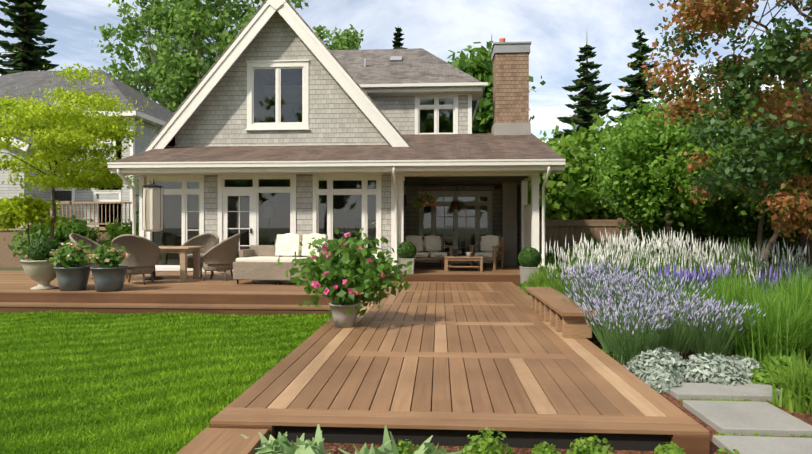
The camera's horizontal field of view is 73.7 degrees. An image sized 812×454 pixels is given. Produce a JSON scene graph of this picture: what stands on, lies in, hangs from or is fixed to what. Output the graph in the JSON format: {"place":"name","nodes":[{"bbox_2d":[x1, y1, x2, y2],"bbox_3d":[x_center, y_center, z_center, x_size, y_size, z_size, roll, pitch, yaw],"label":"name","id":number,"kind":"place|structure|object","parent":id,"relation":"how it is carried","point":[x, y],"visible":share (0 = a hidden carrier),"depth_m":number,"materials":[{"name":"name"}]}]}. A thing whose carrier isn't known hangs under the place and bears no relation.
{"place":"outdoors","nodes":[
{"label":"outdoors","id":0,"kind":"place"},
{"bbox_2d":[0,267,90,270],"bbox_3d":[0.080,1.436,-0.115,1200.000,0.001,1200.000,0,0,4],"label":"terrain","id":1,"kind":"structure","parent":0,"point":[11,269],"depth_m":18.29,"materials":[{"name":"soil"}]},
{"bbox_2d":[0,0,58,74],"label":"conifer tree","id":2,"kind":"object","parent":1,"relation":"on","point":[27,24],"visible":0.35,"depth_m":46.67,"materials":[{"name":"green plant"}]},
{"bbox_2d":[0,189,71,258],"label":"golden tree","id":3,"kind":"object","parent":1,"relation":"on","point":[15,212],"visible":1,"depth_m":15.34,"materials":[{"name":"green plant"}]},
{"bbox_2d":[4,213,111,263],"bbox_3d":[-11.418,0.558,17.902,2.931,2.484,3.063,0,0,17],"label":"shrub","id":4,"kind":"object","parent":1,"relation":"on","point":[63,232],"visible":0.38,"depth_m":17.25,"materials":[{"name":"green plant"}]},
{"bbox_2d":[0,202,138,266],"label":"deck railing","id":5,"kind":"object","parent":1,"relation":"on","point":[7,259],"visible":0.23,"depth_m":19.14,"materials":[{"name":"brown wood"}]},
{"bbox_2d":[0,61,156,239],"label":"golden tree","id":6,"kind":"object","parent":1,"relation":"on","point":[55,136],"visible":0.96,"depth_m":15.27,"materials":[{"name":"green plant"}]},
{"bbox_2d":[102,218,138,245],"bbox_3d":[-8.188,0.585,16.845,2.697,2.069,3.128,0,0,4],"label":"shrub","id":7,"kind":"object","parent":1,"relation":"on","point":[115,229],"visible":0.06,"depth_m":16.29,"materials":[{"name":"green plant"}]},
{"bbox_2d":[136,193,138,221],"bbox_3d":[-8.017,-0.313,19.815,3.334,3.714,3.278,0,0,-16],"label":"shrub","id":8,"kind":"object","parent":1,"relation":"on","point":[137,213],"depth_m":18.63,"materials":[{"name":"green plant"}]},
{"bbox_2d":[92,0,213,106],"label":"birch tree","id":9,"kind":"object","parent":1,"relation":"on","point":[151,17],"visible":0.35,"depth_m":43.26,"materials":[{"name":"green plant"}]},
{"bbox_2d":[139,0,253,112],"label":"birch tree","id":10,"kind":"object","parent":1,"relation":"on","point":[189,68],"visible":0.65,"depth_m":40.79,"materials":[{"name":"green plant"}]},
{"bbox_2d":[204,40,212,63],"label":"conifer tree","id":11,"kind":"object","parent":1,"relation":"on","point":[209,54],"depth_m":61.14,"materials":[{"name":"green plant"}]},
{"bbox_2d":[206,0,308,53],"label":"birch tree","id":12,"kind":"object","parent":1,"relation":"on","point":[247,16],"depth_m":38.88,"materials":[{"name":"green plant"}]},
{"bbox_2d":[107,0,565,272],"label":"house","id":13,"kind":"structure","parent":1,"relation":"on","point":[360,109],"depth_m":14.98,"materials":[{"name":"grey wood"}]},
{"bbox_2d":[412,183,436,211],"bbox_3d":[0.471,-0.811,13.624,0.635,0.866,0.588,0,0,4],"label":"hanging basket","id":14,"kind":"object","parent":13,"relation":"attached to","point":[422,200],"visible":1,"depth_m":13.58,"materials":[{"name":"wicker"}]},
{"bbox_2d":[448,183,465,211],"bbox_3d":[1.448,-0.829,15.237,0.530,0.830,0.494,0,0,4],"label":"hanging basket","id":15,"kind":"object","parent":13,"relation":"attached to","point":[456,204],"visible":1,"depth_m":15.17,"materials":[{"name":"wicker"}]},
{"bbox_2d":[313,24,363,49],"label":"birch tree","id":16,"kind":"object","parent":1,"relation":"on","point":[345,39],"visible":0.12,"depth_m":45.78,"materials":[{"name":"green plant"}]},
{"bbox_2d":[392,27,407,48],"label":"conifer tree","id":17,"kind":"object","parent":1,"relation":"on","point":[397,43],"visible":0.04,"depth_m":69.94,"materials":[{"name":"green plant"}]},
{"bbox_2d":[176,281,709,453],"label":"boardwalk deck","id":18,"kind":"structure","parent":1,"relation":"on","point":[445,363],"depth_m":4.30,"materials":[{"name":"brown wood"}]},
{"bbox_2d":[329,301,359,327],"bbox_3d":[-0.788,1.126,6.952,0.408,0.300,0.408,0,0,4],"label":"flower pot","id":19,"kind":"object","parent":18,"relation":"on","point":[342,318],"visible":0.81,"depth_m":6.82,"materials":[{"name":"grey ceramic"}]},
{"bbox_2d":[276,222,412,317],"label":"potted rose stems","id":20,"kind":"object","parent":19,"relation":"in","point":[357,270],"visible":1,"depth_m":6.80,"materials":[{"name":"green plant"}]},
{"bbox_2d":[525,287,595,337],"bbox_3d":[2.047,1.121,7.429,0.400,0.310,2.600,0,0,4],"label":"bench","id":21,"kind":"object","parent":18,"relation":"on","point":[566,318],"visible":0.94,"depth_m":6.60,"materials":[{"name":"brown wood"}]},
{"bbox_2d":[0,70,172,226],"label":"neighbour house","id":22,"kind":"structure","parent":0,"point":[25,84],"depth_m":28.16,"materials":[{"name":"grey wood"}]},
{"bbox_2d":[0,310,331,453],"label":"lawn grass","id":23,"kind":"structure","parent":0,"point":[72,382],"depth_m":5.14,"materials":[{"name":"green plant"}]},
{"bbox_2d":[0,263,520,315],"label":"deck terrace","id":24,"kind":"structure","parent":0,"point":[217,293],"depth_m":9.16,"materials":[{"name":"brown wood"}]},
{"bbox_2d":[20,259,61,289],"bbox_3d":[-6.526,0.851,9.760,0.700,0.530,0.700,0,0,4],"label":"urn planter","id":25,"kind":"object","parent":24,"relation":"on","point":[42,273],"visible":0.73,"depth_m":9.55,"materials":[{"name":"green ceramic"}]},
{"bbox_2d":[28,237,58,260],"bbox_3d":[-6.523,0.417,9.759,0.486,0.484,0.485,0,0,4],"label":"potted shrub","id":26,"kind":"object","parent":25,"relation":"on","point":[39,248],"visible":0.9,"depth_m":9.60,"materials":[{"name":"green plant"}]},
{"bbox_2d":[45,240,94,290],"bbox_3d":[-5.955,0.670,9.559,0.935,0.891,0.812,0,0,4],"label":"blue pot","id":27,"kind":"object","parent":24,"relation":"on","point":[74,255],"depth_m":9.40,"materials":[{"name":"ceramic"}]},
{"bbox_2d":[69,233,100,266],"bbox_3d":[-6.871,0.625,11.773,0.768,0.988,0.898,0,0,-6],"label":"wicker chair","id":28,"kind":"object","parent":24,"relation":"on","point":[74,238],"visible":0.25,"depth_m":11.91,"materials":[{"name":"wicker"}]},
{"bbox_2d":[86,243,129,291],"bbox_3d":[-5.186,0.692,9.513,0.732,0.848,0.735,0,0,4],"label":"blue pot","id":29,"kind":"object","parent":24,"relation":"on","point":[112,279],"depth_m":9.31,"materials":[{"name":"ceramic"}]},
{"bbox_2d":[111,234,161,284],"bbox_3d":[-5.309,0.625,10.619,0.898,0.988,0.768,0,0,-6],"label":"wicker chair","id":30,"kind":"object","parent":24,"relation":"on","point":[144,257],"visible":0.77,"depth_m":10.38,"materials":[{"name":"wicker"}]},
{"bbox_2d":[100,179,204,280],"bbox_3d":[-5.368,0.046,11.492,1.850,2.140,0.944,0,0,0],"label":"patio umbrella","id":31,"kind":"object","parent":24,"relation":"on","point":[152,207],"visible":0.73,"depth_m":11.37,"materials":[{"name":"beige fabric"}]},
{"bbox_2d":[177,233,218,276],"bbox_3d":[-4.701,0.625,12.370,0.898,0.988,0.768,0,0,14],"label":"wicker chair","id":32,"kind":"object","parent":24,"relation":"on","point":[208,241],"visible":0.5,"depth_m":12.62,"materials":[{"name":"wicker"}]},
{"bbox_2d":[202,233,240,280],"bbox_3d":[-3.899,0.625,11.458,0.768,0.988,0.898,0,0,-1],"label":"wicker chair","id":33,"kind":"object","parent":24,"relation":"on","point":[221,256],"visible":0.96,"depth_m":11.17,"materials":[{"name":"wicker"}]},
{"bbox_2d":[237,247,249,257],"bbox_3d":[-3.587,0.763,11.693,0.536,0.706,0.539,0,0,4],"label":"side table","id":34,"kind":"object","parent":24,"relation":"on","point":[242,248],"visible":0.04,"depth_m":11.71,"materials":[{"name":"brown wood"}]},
{"bbox_2d":[233,233,334,284],"bbox_3d":[-2.406,0.619,10.763,1.819,0.994,0.829,0,0,10],"label":"outdoor sofa","id":35,"kind":"object","parent":24,"relation":"on","point":[255,262],"visible":0.6,"depth_m":10.74,"materials":[{"name":"fabric"}]},
{"bbox_2d":[398,258,414,273],"bbox_3d":[0.017,0.934,13.034,0.381,0.364,0.381,0,0,4],"label":"porch planter","id":36,"kind":"object","parent":24,"relation":"on","point":[403,261],"visible":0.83,"depth_m":12.86,"materials":[{"name":"stone"}]},
{"bbox_2d":[397,241,416,258],"bbox_3d":[0.017,0.574,13.035,0.484,0.494,0.490,0,0,4],"label":"boxwood ball","id":37,"kind":"object","parent":36,"relation":"on","point":[406,250],"visible":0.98,"depth_m":12.88,"materials":[{"name":"green plant"}]},
{"bbox_2d":[404,235,452,268],"bbox_3d":[0.542,0.663,14.619,1.280,0.906,0.765,0,0,-18],"label":"outdoor sofa","id":38,"kind":"object","parent":24,"relation":"on","point":[432,245],"visible":0.67,"depth_m":14.72,"materials":[{"name":"beige fabric"}]},
{"bbox_2d":[444,249,482,271],"bbox_3d":[1.458,0.846,13.827,0.950,0.540,0.542,0,0,1],"label":"coffee table","id":39,"kind":"object","parent":24,"relation":"on","point":[468,257],"visible":1,"depth_m":13.59,"materials":[{"name":"brown wood"}]},
{"bbox_2d":[469,235,504,269],"bbox_3d":[2.178,0.663,14.568,0.750,0.906,0.765,0,0,29],"label":"porch armchair","id":40,"kind":"object","parent":24,"relation":"on","point":[489,245],"visible":0.9,"depth_m":14.66,"materials":[{"name":"beige fabric"}]},
{"bbox_2d":[519,266,539,283],"bbox_3d":[2.836,1.174,12.440,0.403,0.524,0.403,0,0,4],"label":"porch planter","id":41,"kind":"object","parent":24,"relation":"on","point":[524,273],"visible":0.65,"depth_m":12.26,"materials":[{"name":"stone"}]},
{"bbox_2d":[518,247,540,266],"bbox_3d":[2.837,0.718,12.440,0.527,0.534,0.523,0,0,4],"label":"boxwood ball","id":42,"kind":"object","parent":41,"relation":"on","point":[529,257],"visible":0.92,"depth_m":12.27,"materials":[{"name":"green plant"}]},
{"bbox_2d":[154,69,486,264],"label":"windows","id":43,"kind":"structure","parent":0,"point":[265,203],"depth_m":18.57,"materials":[{"name":"glass"}]},
{"bbox_2d":[0,0,811,155],"label":"sky","id":44,"kind":"structure","parent":0,"point":[556,29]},
{"bbox_2d":[294,247,811,453],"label":"mulch beds","id":45,"kind":"object","parent":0,"point":[714,448],"depth_m":3.55,"materials":[{"name":"brown soil"}]},
{"bbox_2d":[447,35,545,133],"bbox_3d":[4.191,-4.259,29.563,6.405,11.650,6.993,0,0,4],"label":"tree","id":46,"kind":"object","parent":45,"relation":"on","point":[479,66],"visible":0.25,"depth_m":27.97,"materials":[{"name":"green plant"}]},
{"bbox_2d":[241,228,811,453],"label":"garden bed plants","id":47,"kind":"object","parent":45,"relation":"on","point":[653,309],"visible":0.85,"depth_m":5.71,"materials":[{"name":"green plant"}]},
{"bbox_2d":[547,41,613,245],"bbox_3d":[9.630,-4.563,28.993,6.244,12.201,7.027,0,0,40],"label":"conifer tree","id":48,"kind":"object","parent":45,"relation":"on","point":[589,99],"visible":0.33,"depth_m":29.10,"materials":[{"name":"green plant"}]},
{"bbox_2d":[528,113,637,246],"bbox_3d":[6.717,-1.504,22.484,6.272,6.109,6.242,0,0,4],"label":"tree","id":49,"kind":"object","parent":45,"relation":"on","point":[568,196],"visible":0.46,"depth_m":20.74,"materials":[{"name":"green plant"}]},
{"bbox_2d":[600,143,672,219],"bbox_3d":[10.235,-1.649,24.237,7.211,6.379,7.202,0,0,4],"label":"lime tree","id":50,"kind":"object","parent":45,"relation":"on","point":[610,216],"visible":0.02,"depth_m":22.77,"materials":[{"name":"green plant"}]},
{"bbox_2d":[608,29,669,137],"bbox_3d":[12.725,-4.713,29.288,7.398,12.501,6.897,0,0,4],"label":"conifer tree","id":51,"kind":"object","parent":45,"relation":"on","point":[634,82],"visible":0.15,"depth_m":29.54,"materials":[{"name":"green plant"}]},
{"bbox_2d":[590,111,689,213],"bbox_3d":[8.852,-1.160,17.891,4.929,5.400,5.355,0,0,4],"label":"tree","id":52,"kind":"object","parent":45,"relation":"on","point":[605,175],"depth_m":18.66,"materials":[{"name":"green plant"}]},
{"bbox_2d":[579,82,751,254],"bbox_3d":[6.633,-0.966,13.885,4.465,5.042,4.566,0,0,4],"label":"tree","id":53,"kind":"object","parent":45,"relation":"on","point":[640,157],"visible":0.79,"depth_m":13.18,"materials":[{"name":"green plant"}]},
{"bbox_2d":[539,218,811,266],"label":"cedar fence","id":54,"kind":"object","parent":45,"relation":"on","point":[555,230],"visible":0.17,"depth_m":17.15,"materials":[{"name":"brown wood"}]},
{"bbox_2d":[596,118,771,254],"bbox_3d":[7.868,-1.106,15.497,4.777,5.314,4.220,0,0,23],"label":"shrub","id":55,"kind":"object","parent":45,"relation":"on","point":[716,215],"visible":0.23,"depth_m":14.73,"materials":[{"name":"green plant"}]},
{"bbox_2d":[620,0,811,241],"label":"crabapple tree","id":56,"kind":"object","parent":45,"relation":"on","point":[792,65],"visible":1,"depth_m":7.08,"materials":[{"name":"green plant"}]},
{"bbox_2d":[662,205,797,257],"bbox_3d":[9.644,-0.919,16.093,5.646,4.954,4.905,0,0,4],"label":"shrub","id":57,"kind":"object","parent":45,"relation":"on","point":[746,228],"depth_m":15.13,"materials":[{"name":"green plant"}]},
{"bbox_2d":[655,85,811,265],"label":"tree","id":58,"kind":"object","parent":45,"relation":"on","point":[752,204],"visible":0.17,"depth_m":12.48,"materials":[{"name":"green plant"}]},
{"bbox_2d":[669,383,811,453],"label":"stepping stones","id":59,"kind":"object","parent":45,"relation":"on","point":[745,417],"visible":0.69,"depth_m":3.90,"materials":[{"name":"concrete"}]},
{"bbox_2d":[747,208,811,254],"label":"shrub","id":60,"kind":"object","parent":45,"relation":"on","point":[786,240],"visible":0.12,"depth_m":15.10,"materials":[{"name":"green plant"}]},
{"bbox_2d":[753,79,811,263],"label":"tree","id":61,"kind":"object","parent":45,"relation":"on","point":[803,239],"depth_m":13.85,"materials":[{"name":"green plant"}]},
{"bbox_2d":[769,76,811,175],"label":"tree","id":62,"kind":"object","parent":45,"relation":"on","point":[809,89],"visible":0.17,"depth_m":10.40,"materials":[{"name":"green plant"}]}
]}

